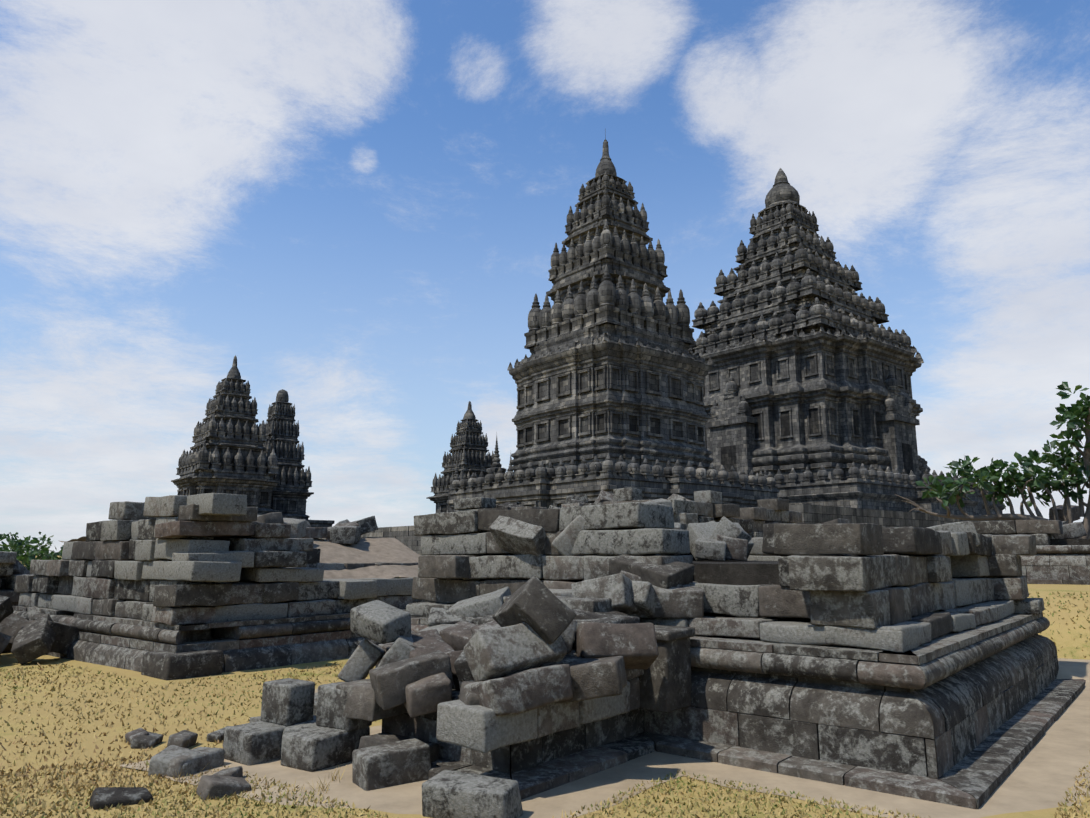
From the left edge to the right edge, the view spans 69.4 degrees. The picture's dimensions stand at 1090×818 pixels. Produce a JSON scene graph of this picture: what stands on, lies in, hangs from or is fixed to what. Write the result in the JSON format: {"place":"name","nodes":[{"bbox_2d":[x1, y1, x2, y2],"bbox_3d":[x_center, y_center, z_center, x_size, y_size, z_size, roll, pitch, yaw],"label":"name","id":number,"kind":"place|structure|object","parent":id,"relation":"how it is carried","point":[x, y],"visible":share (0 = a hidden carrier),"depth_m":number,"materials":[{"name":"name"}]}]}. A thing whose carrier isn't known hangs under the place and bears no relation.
{"place":"outdoors","nodes":[
{"label":"outdoors","id":0,"kind":"place"},
{"bbox_2d":[486,436,505,474],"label":"spire","id":1,"kind":"structure","parent":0,"point":[496,464],"depth_m":69.83,"materials":[{"name":"stone"}]},
{"bbox_2d":[0,584,1089,817],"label":"ground","id":2,"kind":"structure","parent":0,"point":[1070,642],"depth_m":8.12,"materials":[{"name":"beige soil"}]},
{"bbox_2d":[0,532,62,570],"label":"bush","id":3,"kind":"object","parent":2,"relation":"on","point":[23,557],"visible":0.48,"depth_m":27.39,"materials":[{"name":"green plant"}]},
{"bbox_2d":[0,551,152,809],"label":"rubble","id":4,"kind":"object","parent":2,"relation":"on","point":[25,638],"visible":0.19,"depth_m":12.66,"materials":[{"name":"stone"}]},
{"bbox_2d":[125,692,317,799],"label":"loose stones","id":5,"kind":"object","parent":2,"relation":"on","point":[174,757],"visible":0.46,"depth_m":6.16,"materials":[{"name":"grey stone"}]},
{"bbox_2d":[12,493,431,679],"bbox_3d":[-5.622,3.345,15.909,7.366,2.805,7.315,-9,-13,39],"label":"ruin","id":6,"kind":"object","parent":2,"relation":"on","point":[147,587],"visible":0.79,"depth_m":12.42,"materials":[{"name":"stone"}]},
{"bbox_2d":[60,536,419,582],"bbox_3d":[-5.650,3.033,16.050,5.800,0.923,5.800,-9,-13,39],"label":"dirt mound","id":7,"kind":"object","parent":6,"relation":"in","point":[375,549],"visible":0.19,"depth_m":15.94,"materials":[{"name":"beige soil"}]},
{"bbox_2d":[120,658,1089,817],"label":"sand apron","id":8,"kind":"object","parent":2,"relation":"on","point":[1043,773],"depth_m":5.84,"materials":[{"name":"beige sand"}]},
{"bbox_2d":[454,487,802,555],"bbox_3d":[2.686,3.708,22.479,7.655,2.661,7.563,-9,-14,40],"label":"ruin","id":9,"kind":"object","parent":2,"relation":"on","point":[705,506],"visible":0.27,"depth_m":20.22,"materials":[{"name":"stone"}]},
{"bbox_2d":[223,498,1085,817],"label":"ruin","id":10,"kind":"object","parent":2,"relation":"on","point":[525,654],"visible":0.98,"depth_m":6.67,"materials":[{"name":"stone"}]},
{"bbox_2d":[973,505,1089,584],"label":"stone wall","id":11,"kind":"structure","parent":2,"relation":"on","point":[1061,556],"depth_m":17.85,"materials":[{"name":"stone"}]},
{"bbox_2d":[0,0,1089,552],"label":"sky","id":12,"kind":"structure","parent":0,"point":[364,205],"materials":[{"name":"blue"}]},
{"bbox_2d":[895,381,1089,538],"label":"frangipani tree","id":13,"kind":"object","parent":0,"point":[1073,413],"depth_m":21.31,"materials":[{"name":"green plant"}]},
{"label":"ground","id":14,"kind":"structure","parent":0,"visible":0},
{"bbox_2d":[319,504,1089,555],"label":"stone wall","id":15,"kind":"structure","parent":14,"relation":"on","point":[811,514],"depth_m":41.83,"materials":[{"name":"stone"}]},
{"bbox_2d":[171,355,299,518],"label":"temple","id":16,"kind":"structure","parent":15,"relation":"on","point":[226,455],"depth_m":90.80,"materials":[{"name":"stone"}]},
{"bbox_2d":[263,389,334,526],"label":"temple","id":17,"kind":"structure","parent":15,"relation":"on","point":[291,494],"depth_m":101.00,"materials":[{"name":"stone"}]},
{"bbox_2d":[448,488,451,511],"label":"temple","id":18,"kind":"structure","parent":15,"relation":"on","point":[449,508],"depth_m":65.13,"materials":[{"name":"stone"}]},
{"bbox_2d":[426,401,493,512],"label":"temple","id":19,"kind":"structure","parent":15,"relation":"on","point":[469,445],"depth_m":78.84,"materials":[{"name":"stone"}]},
{"bbox_2d":[450,461,459,487],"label":"spire","id":20,"kind":"structure","parent":19,"relation":"attached to","point":[456,472],"depth_m":65.47,"materials":[{"name":"stone"}]},
{"bbox_2d":[447,130,780,511],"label":"temple","id":21,"kind":"structure","parent":15,"relation":"on","point":[609,374],"depth_m":58.76,"materials":[{"name":"stone"}]},
{"bbox_2d":[688,168,1005,514],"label":"temple","id":22,"kind":"structure","parent":15,"relation":"on","point":[807,395],"depth_m":84.60,"materials":[{"name":"stone"}]},
{"bbox_2d":[975,499,982,514],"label":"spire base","id":23,"kind":"object","parent":15,"relation":"on","point":[978,507],"visible":0.07,"depth_m":83.49,"materials":[{"name":"grey stone"}]}
]}

